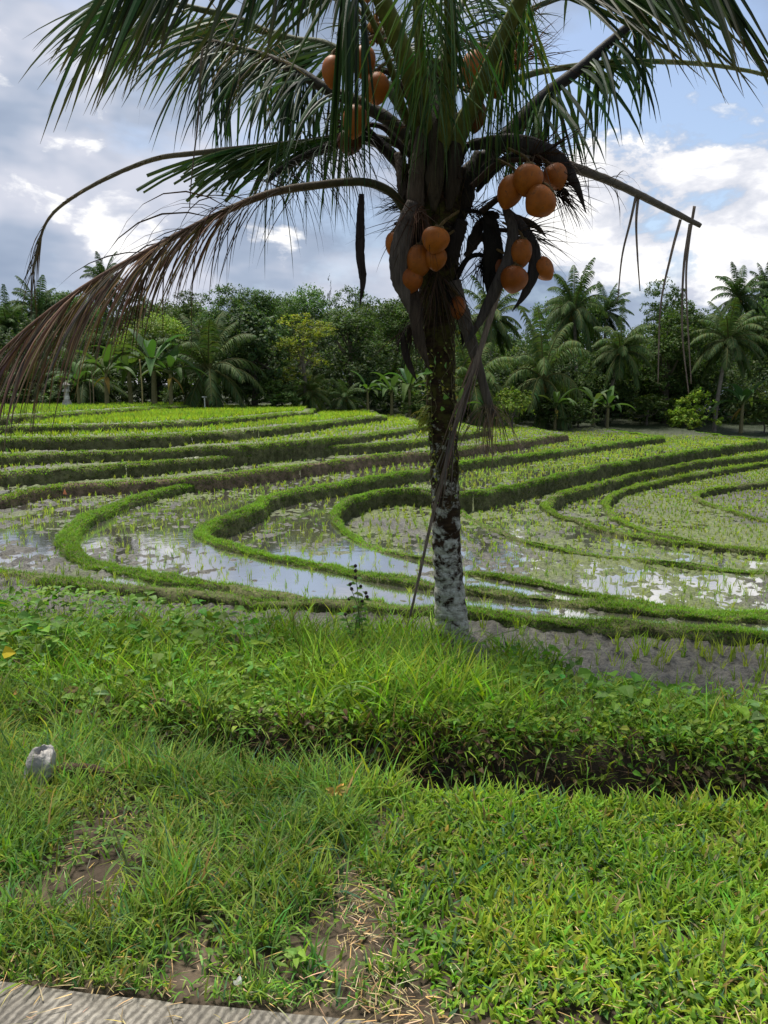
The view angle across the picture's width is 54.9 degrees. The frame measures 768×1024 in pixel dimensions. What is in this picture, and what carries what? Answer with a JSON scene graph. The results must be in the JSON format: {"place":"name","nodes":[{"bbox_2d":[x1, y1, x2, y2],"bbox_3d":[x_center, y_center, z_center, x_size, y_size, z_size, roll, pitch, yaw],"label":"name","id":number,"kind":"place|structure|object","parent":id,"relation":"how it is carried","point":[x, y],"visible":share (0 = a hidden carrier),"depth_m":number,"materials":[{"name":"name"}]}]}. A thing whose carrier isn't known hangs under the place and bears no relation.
{"place":"outdoors","nodes":[
{"label":"outdoors","id":0,"kind":"place"},
{"bbox_2d":[0,981,386,1023],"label":"road","id":1,"kind":"structure","parent":0,"point":[16,1007],"depth_m":1.92,"materials":[{"name":"concrete"}]},
{"bbox_2d":[0,633,767,1023],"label":"verge","id":2,"kind":"structure","parent":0,"point":[96,867],"depth_m":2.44,"materials":[{"name":"green plant"}]},
{"bbox_2d":[2,646,15,657],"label":"fallen leaf","id":3,"kind":"object","parent":2,"relation":"on","point":[8,651],"visible":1,"depth_m":4.18,"materials":[{"name":"yellow plant"}]},
{"bbox_2d":[24,744,55,787],"bbox_3d":[-1.465,1.101,3.146,0.127,0.226,0.116,0,9,0],"label":"broken stone","id":4,"kind":"object","parent":2,"relation":"on","point":[43,753],"visible":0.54,"depth_m":3.10,"materials":[{"name":"grey stone"}]},
{"bbox_2d":[51,762,114,780],"bbox_3d":[-1.303,1.125,3.201,0.284,0.081,0.075,-2,9,-10],"label":"rotten log","id":5,"kind":"object","parent":2,"relation":"on","point":[75,765],"visible":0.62,"depth_m":3.19,"materials":[{"name":"brown wood"}]},
{"bbox_2d":[82,829,168,888],"bbox_3d":[-0.850,1.149,2.430,0.255,0.204,0.208,8,12,43],"label":"grass plant","id":6,"kind":"object","parent":2,"relation":"on","point":[125,856],"depth_m":2.45,"materials":[{"name":"green plant"}]},
{"bbox_2d":[284,946,309,970],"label":"soil weed","id":7,"kind":"object","parent":2,"relation":"on","point":[297,959],"visible":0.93,"depth_m":2.08,"materials":[{"name":"green plant"}]},
{"bbox_2d":[326,783,345,795],"bbox_3d":[-0.182,1.080,2.858,0.087,0.025,0.063,-3,10,-18],"label":"dry leaf cluster","id":8,"kind":"object","parent":2,"relation":"on","point":[331,790],"visible":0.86,"depth_m":2.87,"materials":[{"name":"plant"}]},
{"bbox_2d":[317,681,386,708],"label":"grass plant","id":9,"kind":"object","parent":2,"relation":"on","point":[348,686],"depth_m":4.07,"materials":[{"name":"green plant"}]},
{"bbox_2d":[337,564,370,650],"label":"berry weed","id":10,"kind":"object","parent":2,"relation":"on","point":[358,610],"visible":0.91,"depth_m":5.74,"materials":[{"name":"green plant"}]},
{"bbox_2d":[0,787,765,1023],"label":"dry straw","id":11,"kind":"object","parent":2,"relation":"on","point":[373,977],"visible":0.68,"depth_m":2.04,"materials":[{"name":"plant"}]},
{"bbox_2d":[0,0,767,644],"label":"coconut palm","id":12,"kind":"object","parent":2,"relation":"on","point":[432,194],"visible":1,"depth_m":5.77,"materials":[{"name":"green plant"}]},
{"bbox_2d":[407,320,464,503],"bbox_3d":[0.434,-0.836,6.161,0.513,1.578,0.293,0,9,0],"label":"climbing vine","id":13,"kind":"object","parent":12,"relation":"attached to","point":[426,419],"visible":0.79,"depth_m":6.18,"materials":[{"name":"green plant"}]},
{"bbox_2d":[0,583,767,792],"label":"bank weeds","id":14,"kind":"object","parent":2,"relation":"on","point":[27,621],"visible":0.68,"depth_m":4.73,"materials":[{"name":"green plant"}]},
{"bbox_2d":[0,656,767,808],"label":"ditch growth","id":15,"kind":"object","parent":2,"relation":"on","point":[567,718],"visible":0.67,"depth_m":3.89,"materials":[{"name":"green plant"}]},
{"bbox_2d":[88,716,767,804],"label":"dead roots","id":16,"kind":"object","parent":2,"relation":"on","point":[490,758],"visible":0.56,"depth_m":3.74,"materials":[{"name":"plant"}]},
{"bbox_2d":[447,625,530,662],"bbox_3d":[0.722,1.032,5.469,0.792,0.343,0.355,0,9,0],"label":"grass plant","id":17,"kind":"object","parent":2,"relation":"on","point":[491,637],"depth_m":5.50,"materials":[{"name":"green plant"}]},
{"bbox_2d":[0,591,767,795],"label":"bank grass","id":18,"kind":"structure","parent":0,"point":[307,642],"depth_m":4.47,"materials":[{"name":"green plant"}]},
{"bbox_2d":[0,384,767,710],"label":"paddy field","id":19,"kind":"structure","parent":0,"point":[590,652],"depth_m":12.58,"materials":[{"name":"green plant"}]},
{"bbox_2d":[0,284,29,357],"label":"palm tree","id":20,"kind":"object","parent":19,"relation":"on","point":[6,324],"visible":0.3,"depth_m":49.90,"materials":[{"name":"green plant"}]},
{"bbox_2d":[0,385,34,403],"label":"bush","id":21,"kind":"object","parent":19,"relation":"on","point":[10,395],"visible":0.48,"depth_m":37.44,"materials":[{"name":"green plant"}]},
{"bbox_2d":[1,305,40,364],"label":"broadleaf tree","id":22,"kind":"object","parent":19,"relation":"on","point":[13,318],"visible":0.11,"depth_m":50.25,"materials":[{"name":"green plant"}]},
{"bbox_2d":[2,363,63,403],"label":"palm tree","id":23,"kind":"object","parent":19,"relation":"on","point":[30,397],"visible":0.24,"depth_m":39.10,"materials":[{"name":"green plant"}]},
{"bbox_2d":[4,274,68,340],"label":"palm tree","id":24,"kind":"object","parent":19,"relation":"on","point":[40,305],"visible":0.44,"depth_m":52.22,"materials":[{"name":"green plant"}]},
{"bbox_2d":[38,377,82,402],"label":"bush","id":25,"kind":"object","parent":19,"relation":"on","point":[61,397],"visible":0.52,"depth_m":37.34,"materials":[{"name":"green plant"}]},
{"bbox_2d":[62,382,71,404],"bbox_3d":[-14.629,-5.420,34.072,0.331,1.136,0.331,0,9,0],"label":"stone shrine","id":26,"kind":"object","parent":19,"relation":"on","point":[67,400],"visible":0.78,"depth_m":34.00,"materials":[{"name":"grey stone"}]},
{"bbox_2d":[38,290,105,349],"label":"broadleaf tree","id":27,"kind":"object","parent":19,"relation":"on","point":[70,305],"visible":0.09,"depth_m":53.88,"materials":[{"name":"green plant"}]},
{"bbox_2d":[51,362,102,403],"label":"banana plant","id":28,"kind":"object","parent":19,"relation":"on","point":[76,382],"visible":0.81,"depth_m":35.99,"materials":[{"name":"green plant"}]},
{"bbox_2d":[42,348,127,403],"bbox_3d":[-15.566,-6.568,38.352,4.058,3.909,4.576,4,10,25],"label":"banana plant","id":29,"kind":"object","parent":19,"relation":"on","point":[85,391],"visible":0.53,"depth_m":37.96,"materials":[{"name":"green plant"}]},
{"bbox_2d":[62,344,138,403],"bbox_3d":[-13.476,-6.407,35.492,3.210,3.096,2.878,5,10,29],"label":"banana plant","id":30,"kind":"object","parent":19,"relation":"on","point":[105,360],"visible":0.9,"depth_m":35.55,"materials":[{"name":"green plant"}]},
{"bbox_2d":[0,404,203,425],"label":"terrace bund","id":31,"kind":"structure","parent":19,"relation":"on","point":[44,415],"depth_m":24.53,"materials":[{"name":"plant"}]},
{"bbox_2d":[80,251,123,325],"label":"palm tree","id":32,"kind":"object","parent":19,"relation":"on","point":[94,269],"visible":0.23,"depth_m":59.47,"materials":[{"name":"green plant"}]},
{"bbox_2d":[78,332,126,379],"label":"broadleaf tree","id":33,"kind":"object","parent":19,"relation":"on","point":[96,343],"visible":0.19,"depth_m":44.28,"materials":[{"name":"green plant"}]},
{"bbox_2d":[89,345,161,403],"bbox_3d":[-13.296,-6.797,37.566,3.350,3.230,3.003,-6,11,-34],"label":"banana plant","id":34,"kind":"object","parent":19,"relation":"on","point":[124,360],"visible":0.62,"depth_m":37.25,"materials":[{"name":"green plant"}]},
{"bbox_2d":[114,291,160,382],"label":"broadleaf tree","id":35,"kind":"object","parent":19,"relation":"on","point":[149,302],"visible":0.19,"depth_m":59.69,"materials":[{"name":"green plant"}]},
{"bbox_2d":[91,327,202,404],"bbox_3d":[-11.448,-7.101,36.709,5.098,4.201,4.555,4,10,24],"label":"banana plant","id":36,"kind":"object","parent":19,"relation":"on","point":[149,347],"visible":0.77,"depth_m":36.65,"materials":[{"name":"green plant"}]},
{"bbox_2d":[106,311,191,400],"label":"broadleaf tree","id":37,"kind":"object","parent":19,"relation":"on","point":[169,326],"visible":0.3,"depth_m":43.16,"materials":[{"name":"green plant"}]},
{"bbox_2d":[0,408,317,434],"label":"terrace bund","id":38,"kind":"structure","parent":19,"relation":"on","point":[60,427],"depth_m":20.63,"materials":[{"name":"plant"}]},
{"bbox_2d":[137,344,207,404],"bbox_3d":[-10.582,-6.674,36.421,3.063,3.329,2.877,-9,13,-44],"label":"banana plant","id":39,"kind":"object","parent":19,"relation":"on","point":[172,356],"visible":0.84,"depth_m":36.30,"materials":[{"name":"green plant"}]},
{"bbox_2d":[159,382,203,402],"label":"bush","id":40,"kind":"object","parent":19,"relation":"on","point":[185,391],"visible":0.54,"depth_m":39.24,"materials":[{"name":"green plant"}]},
{"bbox_2d":[165,289,212,386],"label":"broadleaf tree","id":41,"kind":"object","parent":19,"relation":"on","point":[186,311],"visible":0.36,"depth_m":59.80,"materials":[{"name":"green plant"}]},
{"bbox_2d":[0,411,387,451],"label":"terrace bund","id":42,"kind":"structure","parent":19,"relation":"on","point":[111,442],"depth_m":18.48,"materials":[{"name":"plant"}]},
{"bbox_2d":[155,311,266,408],"bbox_3d":[-9.308,-7.114,38.379,5.720,6.790,5.072,4,10,21],"label":"palm tree","id":43,"kind":"object","parent":19,"relation":"on","point":[206,356],"visible":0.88,"depth_m":37.82,"materials":[{"name":"green plant"}]},
{"bbox_2d":[0,418,428,466],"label":"terrace bund","id":44,"kind":"structure","parent":19,"relation":"on","point":[283,451],"depth_m":19.18,"materials":[{"name":"plant"}]},
{"bbox_2d":[52,483,384,602],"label":"terrace bund","id":45,"kind":"structure","parent":19,"relation":"on","point":[67,539],"depth_m":9.47,"materials":[{"name":"plant"}]},
{"bbox_2d":[187,283,264,390],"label":"broadleaf tree","id":46,"kind":"object","parent":19,"relation":"on","point":[221,300],"visible":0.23,"depth_m":55.39,"materials":[{"name":"green plant"}]},
{"bbox_2d":[0,423,490,487],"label":"terrace bund","id":47,"kind":"structure","parent":19,"relation":"on","point":[34,476],"depth_m":17.27,"materials":[{"name":"plant"}]},
{"bbox_2d":[215,301,301,405],"bbox_3d":[-7.456,-8.722,41.695,5.710,6.055,5.618,2,9,11],"label":"glossy tree","id":48,"kind":"object","parent":19,"relation":"on","point":[259,346],"visible":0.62,"depth_m":40.69,"materials":[{"name":"green plant"}]},
{"bbox_2d":[224,287,300,361],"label":"broadleaf tree","id":49,"kind":"object","parent":19,"relation":"on","point":[268,306],"visible":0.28,"depth_m":57.28,"materials":[{"name":"green plant"}]},
{"bbox_2d":[251,377,306,405],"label":"bush","id":50,"kind":"object","parent":19,"relation":"on","point":[274,399],"visible":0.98,"depth_m":40.01,"materials":[{"name":"green plant"}]},
{"bbox_2d":[0,426,568,509],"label":"terrace bund","id":51,"kind":"structure","parent":19,"relation":"on","point":[220,481],"depth_m":18.13,"materials":[{"name":"plant"}]},
{"bbox_2d":[272,311,338,404],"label":"slender tree","id":52,"kind":"object","parent":19,"relation":"on","point":[302,358],"visible":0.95,"depth_m":41.47,"materials":[{"name":"green plant"}]},
{"bbox_2d":[275,282,342,354],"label":"broadleaf tree","id":53,"kind":"object","parent":19,"relation":"on","point":[311,310],"visible":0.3,"depth_m":60.98,"materials":[{"name":"green plant"}]},
{"bbox_2d":[282,369,335,410],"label":"palm tree","id":54,"kind":"object","parent":19,"relation":"on","point":[311,387],"visible":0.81,"depth_m":41.72,"materials":[{"name":"green plant"}]},
{"bbox_2d":[324,377,366,410],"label":"palm tree","id":55,"kind":"object","parent":19,"relation":"on","point":[345,400],"visible":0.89,"depth_m":42.23,"materials":[{"name":"green plant"}]},
{"bbox_2d":[312,304,394,400],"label":"broadleaf tree","id":56,"kind":"object","parent":19,"relation":"on","point":[350,346],"visible":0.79,"depth_m":47.21,"materials":[{"name":"green plant"}]},
{"bbox_2d":[325,284,381,361],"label":"broadleaf tree","id":57,"kind":"object","parent":19,"relation":"on","point":[355,302],"visible":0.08,"depth_m":65.58,"materials":[{"name":"green plant"}]},
{"bbox_2d":[349,371,382,409],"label":"banana plant","id":58,"kind":"object","parent":19,"relation":"on","point":[370,388],"visible":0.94,"depth_m":41.94,"materials":[{"name":"green plant"}]},
{"bbox_2d":[0,401,767,708],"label":"rice plants","id":59,"kind":"object","parent":19,"relation":"on","point":[191,413],"visible":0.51,"depth_m":21.37,"materials":[{"name":"green plant"}]},
{"bbox_2d":[0,314,767,424],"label":"undergrowth","id":60,"kind":"object","parent":19,"relation":"on","point":[329,372],"visible":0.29,"depth_m":46.10,"materials":[{"name":"green plant"}]},
{"bbox_2d":[0,566,767,645],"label":"terrace bund","id":61,"kind":"structure","parent":19,"relation":"on","point":[607,626],"depth_m":7.17,"materials":[{"name":"plant"}]},
{"bbox_2d":[0,293,767,424],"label":"forest","id":62,"kind":"object","parent":19,"relation":"on","point":[724,414],"visible":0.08,"depth_m":59.33,"materials":[{"name":"green plant"}]},
{"bbox_2d":[366,372,413,415],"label":"banana plant","id":63,"kind":"object","parent":19,"relation":"on","point":[392,382],"visible":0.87,"depth_m":42.13,"materials":[{"name":"green plant"}]},
{"bbox_2d":[361,298,420,404],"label":"broadleaf tree","id":64,"kind":"object","parent":19,"relation":"on","point":[391,316],"visible":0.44,"depth_m":51.96,"materials":[{"name":"green plant"}]},
{"bbox_2d":[383,364,425,417],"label":"banana plant","id":65,"kind":"object","parent":19,"relation":"on","point":[409,378],"visible":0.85,"depth_m":42.19,"materials":[{"name":"green plant"}]},
{"bbox_2d":[395,388,426,418],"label":"bush","id":66,"kind":"object","parent":19,"relation":"on","point":[416,395],"visible":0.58,"depth_m":43.00,"materials":[{"name":"green plant"}]},
{"bbox_2d":[424,330,518,426],"bbox_3d":[5.245,-7.067,43.316,5.072,7.474,5.720,-1,9,-9],"label":"palm tree","id":67,"kind":"object","parent":19,"relation":"on","point":[492,365],"visible":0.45,"depth_m":42.77,"materials":[{"name":"green plant"}]},
{"bbox_2d":[191,429,767,624],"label":"terrace bund","id":68,"kind":"structure","parent":19,"relation":"on","point":[215,531],"depth_m":12.39,"materials":[{"name":"plant"}]},
{"bbox_2d":[454,323,507,378],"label":"broadleaf tree","id":69,"kind":"object","parent":19,"relation":"on","point":[496,348],"visible":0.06,"depth_m":57.35,"materials":[{"name":"green plant"}]},
{"bbox_2d":[458,275,529,381],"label":"palm tree","id":70,"kind":"object","parent":19,"relation":"on","point":[500,325],"visible":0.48,"depth_m":52.45,"materials":[{"name":"green plant"}]},
{"bbox_2d":[492,324,530,367],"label":"broadleaf tree","id":71,"kind":"object","parent":19,"relation":"on","point":[514,339],"visible":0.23,"depth_m":63.96,"materials":[{"name":"green plant"}]},
{"bbox_2d":[493,385,534,426],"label":"bush","id":72,"kind":"object","parent":19,"relation":"on","point":[515,394],"visible":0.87,"depth_m":40.96,"materials":[{"name":"green plant"}]},
{"bbox_2d":[503,305,589,430],"bbox_3d":[9.971,-7.925,46.206,5.325,9.987,6.006,3,10,19],"label":"palm tree","id":73,"kind":"object","parent":19,"relation":"on","point":[542,371],"visible":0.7,"depth_m":45.58,"materials":[{"name":"green plant"}]},
{"bbox_2d":[328,431,767,614],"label":"terrace bund","id":74,"kind":"structure","parent":19,"relation":"on","point":[344,510],"depth_m":18.81,"materials":[{"name":"plant"}]},
{"bbox_2d":[523,395,591,427],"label":"bush","id":75,"kind":"object","parent":19,"relation":"on","point":[550,412],"visible":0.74,"depth_m":44.84,"materials":[{"name":"green plant"}]},
{"bbox_2d":[535,388,579,429],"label":"banana plant","id":76,"kind":"object","parent":19,"relation":"on","point":[556,395],"visible":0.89,"depth_m":44.38,"materials":[{"name":"green plant"}]},
{"bbox_2d":[522,294,606,375],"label":"broadleaf tree","id":77,"kind":"object","parent":19,"relation":"on","point":[595,313],"visible":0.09,"depth_m":60.02,"materials":[{"name":"green plant"}]},
{"bbox_2d":[534,257,609,416],"bbox_3d":[13.893,-12.380,54.743,5.490,11.998,5.062,1,9,8],"label":"palm tree","id":78,"kind":"object","parent":19,"relation":"on","point":[577,313],"visible":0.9,"depth_m":53.89,"materials":[{"name":"green plant"}]},
{"bbox_2d":[565,400,600,426],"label":"bush","id":79,"kind":"object","parent":19,"relation":"on","point":[575,420],"visible":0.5,"depth_m":46.39,"materials":[{"name":"green plant"}]},
{"bbox_2d":[572,387,617,425],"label":"banana plant","id":80,"kind":"object","parent":19,"relation":"on","point":[588,392],"visible":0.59,"depth_m":47.51,"materials":[{"name":"green plant"}]},
{"bbox_2d":[566,350,629,423],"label":"broadleaf tree","id":81,"kind":"object","parent":19,"relation":"on","point":[595,380],"visible":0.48,"depth_m":50.67,"materials":[{"name":"green plant"}]},
{"bbox_2d":[586,281,634,344],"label":"palm tree","id":82,"kind":"object","parent":19,"relation":"on","point":[611,320],"visible":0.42,"depth_m":61.27,"materials":[{"name":"green plant"}]},
{"bbox_2d":[587,386,634,428],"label":"banana plant","id":83,"kind":"object","parent":19,"relation":"on","point":[610,396],"visible":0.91,"depth_m":46.97,"materials":[{"name":"green plant"}]},
{"bbox_2d":[460,508,767,575],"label":"terrace bund","id":84,"kind":"structure","parent":19,"relation":"on","point":[649,561],"depth_m":12.80,"materials":[{"name":"plant"}]},
{"bbox_2d":[587,298,655,424],"bbox_3d":[16.052,-9.925,50.305,4.526,8.916,4.468,1,9,4],"label":"palm tree","id":85,"kind":"object","parent":19,"relation":"on","point":[618,354],"visible":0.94,"depth_m":49.51,"materials":[{"name":"green plant"}]},
{"bbox_2d":[602,328,657,415],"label":"broadleaf tree","id":86,"kind":"object","parent":19,"relation":"on","point":[632,381],"visible":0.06,"depth_m":56.12,"materials":[{"name":"green plant"}]},
{"bbox_2d":[615,393,679,424],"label":"bush","id":87,"kind":"object","parent":19,"relation":"on","point":[656,399],"visible":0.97,"depth_m":50.58,"materials":[{"name":"green plant"}]},
{"bbox_2d":[539,452,767,556],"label":"terrace bund","id":88,"kind":"structure","parent":19,"relation":"on","point":[552,505],"depth_m":22.10,"materials":[{"name":"plant"}]},
{"bbox_2d":[639,276,696,417],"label":"broadleaf tree","id":89,"kind":"object","parent":19,"relation":"on","point":[656,307],"visible":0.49,"depth_m":57.92,"materials":[{"name":"green plant"}]},
{"bbox_2d":[624,310,725,424],"bbox_3d":[20.520,-10.211,53.478,7.962,8.668,7.206,0,9,2],"label":"broadleaf tree","id":90,"kind":"object","parent":19,"relation":"on","point":[670,352],"visible":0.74,"depth_m":52.24,"materials":[{"name":"green plant"}]},
{"bbox_2d":[650,383,699,424],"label":"bush","id":91,"kind":"object","parent":19,"relation":"on","point":[671,391],"visible":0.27,"depth_m":52.85,"materials":[{"name":"green plant"}]},
{"bbox_2d":[599,462,767,549],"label":"terrace bund","id":92,"kind":"structure","parent":19,"relation":"on","point":[608,500],"depth_m":25.73,"materials":[{"name":"plant"}]},
{"bbox_2d":[661,387,723,429],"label":"bush","id":93,"kind":"object","parent":19,"relation":"on","point":[688,418],"visible":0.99,"depth_m":49.25,"materials":[{"name":"green plant"}]},
{"bbox_2d":[656,306,739,411],"bbox_3d":[24.707,-11.763,59.103,6.810,9.234,6.459,6,11,34],"label":"broadleaf tree","id":94,"kind":"object","parent":19,"relation":"on","point":[704,327],"visible":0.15,"depth_m":57.65,"materials":[{"name":"green plant"}]},
{"bbox_2d":[687,297,767,431],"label":"palm tree","id":95,"kind":"object","parent":19,"relation":"on","point":[732,341],"visible":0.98,"depth_m":49.20,"materials":[{"name":"green plant"}]},
{"bbox_2d":[689,480,767,522],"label":"terrace bund","id":96,"kind":"structure","parent":19,"relation":"on","point":[698,496],"depth_m":25.86,"materials":[{"name":"plant"}]},
{"bbox_2d":[704,379,767,432],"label":"banana plant","id":97,"kind":"object","parent":19,"relation":"on","point":[740,394],"visible":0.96,"depth_m":49.37,"materials":[{"name":"green plant"}]},
{"bbox_2d":[710,262,767,371],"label":"palm tree","id":98,"kind":"object","parent":19,"relation":"on","point":[746,301],"visible":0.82,"depth_m":61.77,"materials":[{"name":"green plant"}]},
{"bbox_2d":[723,294,767,379],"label":"broadleaf tree","id":99,"kind":"object","parent":19,"relation":"on","point":[764,307],"visible":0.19,"depth_m":63.17,"materials":[{"name":"green plant"}]},
{"bbox_2d":[747,404,767,432],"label":"bush","id":100,"kind":"object","parent":19,"relation":"on","point":[761,413],"visible":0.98,"depth_m":49.61,"materials":[{"name":"green plant"}]},
{"bbox_2d":[750,262,767,309],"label":"palm tree","id":101,"kind":"object","parent":19,"relation":"on","point":[762,295],"visible":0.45,"depth_m":88.88,"materials":[{"name":"green plant"}]},
{"bbox_2d":[754,641,767,669],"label":"rice seedling","id":102,"kind":"object","parent":19,"relation":"on","point":[763,663],"visible":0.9,"depth_m":5.75,"materials":[{"name":"green plant"}]},
{"bbox_2d":[0,420,767,630],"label":"water","id":103,"kind":"structure","parent":0,"point":[42,542],"depth_m":12.20,"materials":[{"name":"grey liquid"}]},
{"bbox_2d":[0,0,767,391],"label":"sky","id":104,"kind":"structure","parent":0,"point":[708,153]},
{"bbox_2d":[248,773,764,811],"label":"ditch water","id":105,"kind":"structure","parent":0,"point":[441,785],"depth_m":3.71,"materials":[{"name":"black liquid"}]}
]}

